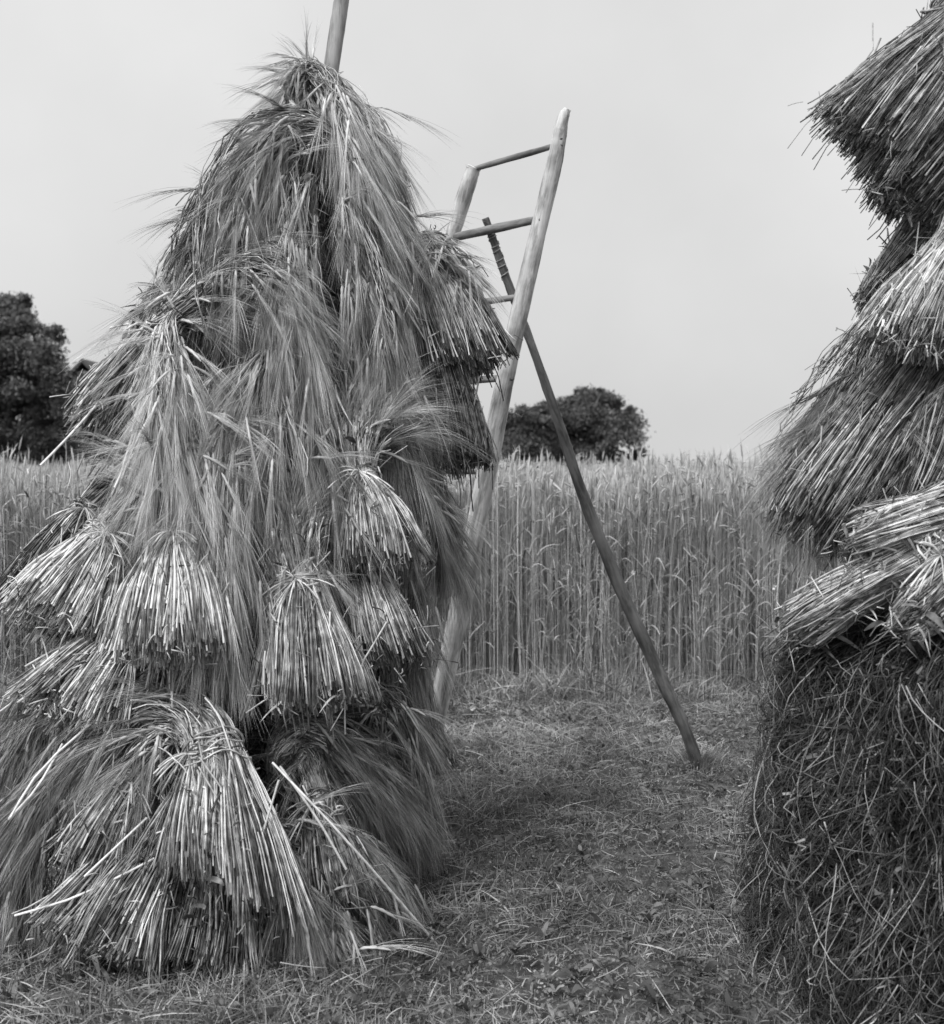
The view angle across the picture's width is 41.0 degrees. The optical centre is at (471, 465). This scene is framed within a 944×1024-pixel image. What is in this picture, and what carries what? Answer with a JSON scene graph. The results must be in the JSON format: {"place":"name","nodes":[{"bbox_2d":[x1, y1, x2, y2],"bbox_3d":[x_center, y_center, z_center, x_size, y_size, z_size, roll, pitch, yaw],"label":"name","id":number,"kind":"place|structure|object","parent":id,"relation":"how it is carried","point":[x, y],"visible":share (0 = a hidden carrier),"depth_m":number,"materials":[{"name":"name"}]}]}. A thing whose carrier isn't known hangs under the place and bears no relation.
{"place":"outdoors","nodes":[
{"label":"outdoors","id":0,"kind":"place"},
{"bbox_2d":[49,358,104,460],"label":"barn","id":1,"kind":"structure","parent":0,"point":[83,364],"depth_m":80.00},
{"bbox_2d":[0,415,855,690],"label":"grain field","id":2,"kind":"structure","parent":0,"point":[667,528],"depth_m":8.62,"materials":[{"name":"grey plant"}]},
{"bbox_2d":[0,626,913,1023],"bbox_3d":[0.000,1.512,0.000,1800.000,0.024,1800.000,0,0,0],"label":"ground","id":3,"kind":"structure","parent":0,"point":[620,848],"depth_m":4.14,"materials":[{"name":"grey plant"}]},
{"bbox_2d":[0,291,82,468],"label":"tree","id":4,"kind":"object","parent":3,"relation":"on","point":[31,381],"visible":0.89,"depth_m":41.16,"materials":[{"name":"grey plant"}]},
{"bbox_2d":[0,701,83,900],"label":"sheaf","id":5,"kind":"object","parent":3,"relation":"on","point":[19,721],"visible":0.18,"depth_m":4.01,"materials":[{"name":"plant"}]},
{"bbox_2d":[0,766,94,967],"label":"sheaf","id":6,"kind":"object","parent":3,"relation":"on","point":[12,927],"visible":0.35,"depth_m":3.89,"materials":[{"name":"plant"}]},
{"bbox_2d":[60,368,132,466],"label":"tree","id":7,"kind":"object","parent":3,"relation":"on","point":[80,451],"visible":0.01,"depth_m":53.76,"materials":[{"name":"black plant"}]},
{"bbox_2d":[12,777,187,1002],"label":"sheaf","id":8,"kind":"object","parent":3,"relation":"on","point":[131,931],"visible":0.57,"depth_m":3.64,"materials":[{"name":"plant"}]},
{"bbox_2d":[39,750,181,885],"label":"sheaf","id":9,"kind":"object","parent":8,"relation":"on","point":[77,846],"visible":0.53,"depth_m":3.70,"materials":[{"name":"plant"}]},
{"bbox_2d":[1,668,241,841],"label":"sheaf","id":10,"kind":"object","parent":8,"relation":"on","point":[141,676],"visible":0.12,"depth_m":3.83,"materials":[{"name":"plant"}]},
{"bbox_2d":[139,876,275,996],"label":"sheaf","id":11,"kind":"object","parent":3,"relation":"on","point":[202,944],"visible":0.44,"depth_m":3.68,"materials":[{"name":"plant"}]},
{"bbox_2d":[50,140,371,916],"bbox_3d":[-0.907,0.075,4.598,1.215,2.850,1.064,0,0,0],"label":"loose straw","id":12,"kind":"object","parent":3,"relation":"on","point":[252,748],"visible":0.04,"depth_m":4.33,"materials":[{"name":"black plant"}]},
{"bbox_2d":[0,656,438,974],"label":"sheaf","id":13,"kind":"object","parent":3,"relation":"on","point":[218,822],"visible":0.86,"depth_m":3.65,"materials":[{"name":"plant"}]},
{"bbox_2d":[0,567,139,819],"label":"sheaf","id":14,"kind":"object","parent":13,"relation":"on","point":[53,685],"visible":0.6,"depth_m":3.82,"materials":[{"name":"plant"}]},
{"bbox_2d":[0,365,290,712],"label":"sheaf","id":15,"kind":"object","parent":14,"relation":"on","point":[50,595],"visible":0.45,"depth_m":3.91,"materials":[{"name":"plant"}]},
{"bbox_2d":[0,462,117,619],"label":"sheaf","id":16,"kind":"object","parent":15,"relation":"on","point":[70,517],"visible":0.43,"depth_m":4.20,"materials":[{"name":"plant"}]},
{"bbox_2d":[0,667,146,880],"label":"sheaf","id":17,"kind":"object","parent":15,"relation":"hanging from","point":[57,862],"visible":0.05,"depth_m":4.01,"materials":[{"name":"plant"}]},
{"bbox_2d":[132,662,260,728],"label":"sheaf","id":18,"kind":"object","parent":13,"relation":"on","point":[162,680],"visible":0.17,"depth_m":3.87,"materials":[{"name":"plant"}]},
{"bbox_2d":[63,346,309,691],"bbox_3d":[-0.856,0.159,4.050,0.864,1.148,0.820,0,0,-42],"label":"sheaf","id":19,"kind":"object","parent":18,"relation":"on","point":[150,615],"visible":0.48,"depth_m":3.76,"materials":[{"name":"plant"}]},
{"bbox_2d":[53,254,293,578],"bbox_3d":[-0.947,-0.132,3.986,0.784,1.123,0.723,0,0,-40],"label":"sheaf","id":20,"kind":"object","parent":19,"relation":"on","point":[166,354],"visible":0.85,"depth_m":3.88,"materials":[{"name":"plant"}]},
{"bbox_2d":[89,166,258,384],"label":"sheaf","id":21,"kind":"object","parent":20,"relation":"on","point":[180,271],"visible":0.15,"depth_m":4.30,"materials":[{"name":"plant"}]},
{"bbox_2d":[39,213,367,487],"bbox_3d":[-0.839,-0.392,4.167,1.022,0.923,0.870,0,0,0],"label":"sheaf","id":22,"kind":"object","parent":20,"relation":"on","point":[107,369],"visible":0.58,"depth_m":4.06,"materials":[{"name":"plant"}]},
{"bbox_2d":[87,276,192,363],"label":"sheaf","id":23,"kind":"object","parent":22,"relation":"on","point":[144,316],"visible":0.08,"depth_m":4.37,"materials":[{"name":"plant"}]},
{"bbox_2d":[68,339,294,578],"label":"sheaf","id":24,"kind":"object","parent":19,"relation":"on","point":[251,381],"visible":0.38,"depth_m":3.97,"materials":[{"name":"plant"}]},
{"bbox_2d":[124,419,361,742],"bbox_3d":[-0.735,0.356,3.964,0.722,1.073,0.734,0,0,40],"label":"sheaf","id":25,"kind":"object","parent":13,"relation":"on","point":[236,551],"visible":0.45,"depth_m":3.84,"materials":[{"name":"plant"}]},
{"bbox_2d":[222,393,390,657],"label":"sheaf","id":26,"kind":"object","parent":25,"relation":"on","point":[270,478],"visible":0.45,"depth_m":3.95,"materials":[{"name":"plant"}]},
{"bbox_2d":[160,83,371,460],"bbox_3d":[-0.638,-0.607,4.244,0.755,1.307,0.691,0,0,36],"label":"sheaf","id":27,"kind":"object","parent":26,"relation":"on","point":[254,178],"visible":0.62,"depth_m":4.17,"materials":[{"name":"plant"}]},
{"bbox_2d":[224,10,356,185],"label":"sheaf","id":28,"kind":"object","parent":27,"relation":"on","point":[291,80],"visible":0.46,"depth_m":4.40,"materials":[{"name":"plant"}]},
{"bbox_2d":[255,284,400,616],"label":"sheaf","id":29,"kind":"object","parent":26,"relation":"on","point":[335,544],"visible":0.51,"depth_m":4.04,"materials":[{"name":"plant"}]},
{"bbox_2d":[324,0,348,72],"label":"stack pole","id":30,"kind":"object","parent":3,"relation":"on","point":[336,33],"visible":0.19,"depth_m":4.57,"materials":[{"name":"grey wood"}]},
{"bbox_2d":[256,844,450,992],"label":"sheaf","id":31,"kind":"object","parent":3,"relation":"on","point":[336,937],"visible":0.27,"depth_m":3.79,"materials":[{"name":"plant"}]},
{"bbox_2d":[248,696,460,910],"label":"sheaf","id":32,"kind":"object","parent":3,"relation":"on","point":[387,806],"visible":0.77,"depth_m":4.06,"materials":[{"name":"plant"}]},
{"bbox_2d":[267,781,442,969],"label":"sheaf","id":33,"kind":"object","parent":3,"relation":"on","point":[404,894],"visible":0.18,"depth_m":4.00,"materials":[{"name":"plant"}]},
{"bbox_2d":[254,732,394,930],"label":"sheaf","id":34,"kind":"object","parent":33,"relation":"on","point":[313,783],"visible":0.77,"depth_m":3.88,"materials":[{"name":"plant"}]},
{"bbox_2d":[233,447,387,751],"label":"sheaf","id":35,"kind":"object","parent":34,"relation":"on","point":[315,663],"visible":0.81,"depth_m":3.82,"materials":[{"name":"plant"}]},
{"bbox_2d":[209,165,338,500],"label":"sheaf","id":36,"kind":"object","parent":35,"relation":"on","point":[308,196],"visible":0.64,"depth_m":4.08,"materials":[{"name":"plant"}]},
{"bbox_2d":[350,727,454,887],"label":"sheaf","id":37,"kind":"object","parent":3,"relation":"on","point":[439,864],"depth_m":4.56,"materials":[{"name":"plant"}]},
{"bbox_2d":[370,666,471,791],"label":"sheaf","id":38,"kind":"object","parent":37,"relation":"on","point":[450,759],"visible":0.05,"depth_m":4.57,"materials":[{"name":"plant"}]},
{"bbox_2d":[342,682,479,895],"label":"sheaf","id":39,"kind":"object","parent":3,"relation":"on","point":[416,739],"visible":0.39,"depth_m":4.24,"materials":[{"name":"plant"}]},
{"bbox_2d":[334,551,457,700],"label":"sheaf","id":40,"kind":"object","parent":39,"relation":"on","point":[400,634],"visible":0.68,"depth_m":4.08,"materials":[{"name":"plant"}]},
{"bbox_2d":[347,437,506,789],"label":"sheaf","id":41,"kind":"object","parent":39,"relation":"on","point":[416,678],"visible":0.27,"depth_m":4.33,"materials":[{"name":"plant"}]},
{"bbox_2d":[289,321,485,599],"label":"sheaf","id":42,"kind":"object","parent":41,"relation":"on","point":[367,419],"visible":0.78,"depth_m":4.09,"materials":[{"name":"plant"}]},
{"bbox_2d":[315,182,506,569],"bbox_3d":[-0.301,-0.262,4.347,0.606,1.331,0.640,0,0,-32],"label":"sheaf","id":43,"kind":"object","parent":42,"relation":"on","point":[373,314],"visible":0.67,"depth_m":4.21,"materials":[{"name":"plant"}]},
{"bbox_2d":[290,64,470,313],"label":"sheaf","id":44,"kind":"object","parent":43,"relation":"on","point":[350,174],"visible":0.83,"depth_m":4.31,"materials":[{"name":"plant"}]},
{"bbox_2d":[265,56,487,316],"bbox_3d":[-0.316,-0.932,4.527,0.773,1.051,0.692,0,0,0],"label":"sheaf","id":45,"kind":"object","parent":44,"relation":"on","point":[365,107],"visible":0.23,"depth_m":4.42,"materials":[{"name":"plant"}]},
{"bbox_2d":[337,207,466,527],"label":"sheaf","id":46,"kind":"object","parent":41,"relation":"on","point":[410,323],"visible":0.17,"depth_m":4.38,"materials":[{"name":"plant"}]},
{"bbox_2d":[415,450,521,650],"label":"sheaf","id":47,"kind":"object","parent":41,"relation":"on","point":[440,577],"visible":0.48,"depth_m":4.54,"materials":[{"name":"plant"}]},
{"bbox_2d":[414,300,498,511],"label":"sheaf","id":48,"kind":"object","parent":47,"relation":"on","point":[467,400],"visible":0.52,"depth_m":4.53,"materials":[{"name":"plant"}]},
{"bbox_2d":[407,219,522,400],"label":"sheaf","id":49,"kind":"object","parent":48,"relation":"on","point":[469,331],"visible":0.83,"depth_m":4.52,"materials":[{"name":"plant"}]},
{"bbox_2d":[421,107,570,731],"bbox_3d":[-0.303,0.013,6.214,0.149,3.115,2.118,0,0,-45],"label":"ladder","id":50,"kind":"object","parent":3,"relation":"on","point":[522,296],"visible":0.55,"depth_m":5.72,"materials":[{"name":"grey wood"}]},
{"bbox_2d":[500,399,569,465],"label":"tree","id":51,"kind":"object","parent":3,"relation":"on","point":[525,435],"visible":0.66,"depth_m":45.33,"materials":[{"name":"grey plant"}]},
{"bbox_2d":[482,217,705,772],"bbox_3d":[0.598,0.188,6.084,1.192,2.685,0.084,0,0,-21],"label":"prop pole","id":52,"kind":"object","parent":3,"relation":"on","point":[645,643],"visible":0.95,"depth_m":6.09,"materials":[{"name":"grey wood"}]},
{"bbox_2d":[534,383,655,469],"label":"tree","id":53,"kind":"object","parent":3,"relation":"on","point":[591,424],"visible":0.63,"depth_m":47.04,"materials":[{"name":"grey plant"}]},
{"bbox_2d":[632,570,636,670],"bbox_3d":[1.071,1.092,8.299,0.056,0.815,0.022,0,0,-28],"label":"flower","id":54,"kind":"object","parent":3,"relation":"on","point":[633,571],"visible":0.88,"depth_m":8.30,"materials":[{"name":"grey plant"}]},
{"bbox_2d":[772,585,776,634],"bbox_3d":[1.900,1.122,7.899,0.056,0.757,0.021,0,0,-29],"label":"flower","id":55,"kind":"object","parent":3,"relation":"on","point":[774,587],"visible":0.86,"depth_m":7.90,"materials":[{"name":"grey plant"}]},
{"bbox_2d":[719,593,943,1023],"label":"hay heap","id":56,"kind":"object","parent":3,"relation":"on","point":[843,891],"visible":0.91,"depth_m":3.37,"materials":[{"name":"grey plant"}]},
{"bbox_2d":[721,317,941,597],"bbox_3d":[1.173,-0.026,3.735,0.838,1.041,0.713,0,0,-35],"label":"sheaf","id":57,"kind":"object","parent":56,"relation":"on","point":[838,386],"visible":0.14,"depth_m":3.73,"materials":[{"name":"plant"}]},
{"bbox_2d":[847,204,942,316],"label":"sheaf","id":58,"kind":"object","parent":57,"relation":"on","point":[895,255],"visible":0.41,"depth_m":3.71,"materials":[{"name":"plant"}]},
{"bbox_2d":[749,348,936,574],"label":"sheaf","id":59,"kind":"object","parent":56,"relation":"on","point":[831,462],"visible":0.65,"depth_m":3.58,"materials":[{"name":"plant"}]},
{"bbox_2d":[755,524,943,671],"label":"sheaf","id":60,"kind":"object","parent":56,"relation":"on","point":[817,613],"visible":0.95,"depth_m":3.38,"materials":[{"name":"plant"}]},
{"bbox_2d":[821,474,943,572],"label":"sheaf","id":61,"kind":"object","parent":60,"relation":"on","point":[888,525],"visible":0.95,"depth_m":3.32,"materials":[{"name":"plant"}]},
{"bbox_2d":[834,326,943,526],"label":"sheaf","id":62,"kind":"object","parent":61,"relation":"on","point":[906,456],"visible":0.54,"depth_m":3.51,"materials":[{"name":"plant"}]},
{"bbox_2d":[835,209,943,394],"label":"sheaf","id":63,"kind":"object","parent":62,"relation":"on","point":[910,302],"visible":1,"depth_m":3.44,"materials":[{"name":"plant"}]},
{"bbox_2d":[841,124,943,243],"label":"sheaf","id":64,"kind":"object","parent":63,"relation":"on","point":[910,201],"visible":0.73,"depth_m":3.50,"materials":[{"name":"plant"}]},
{"bbox_2d":[787,0,943,205],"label":"sheaf","id":65,"kind":"object","parent":64,"relation":"on","point":[892,95],"visible":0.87,"depth_m":3.45,"materials":[{"name":"plant"}]},
{"bbox_2d":[863,559,943,665],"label":"sheaf","id":66,"kind":"object","parent":56,"relation":"on","point":[922,612],"visible":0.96,"depth_m":3.21,"materials":[{"name":"plant"}]},
{"bbox_2d":[0,0,931,467],"label":"sky","id":67,"kind":"structure","parent":0,"point":[694,266],"materials":[{"name":"white"}]}
]}

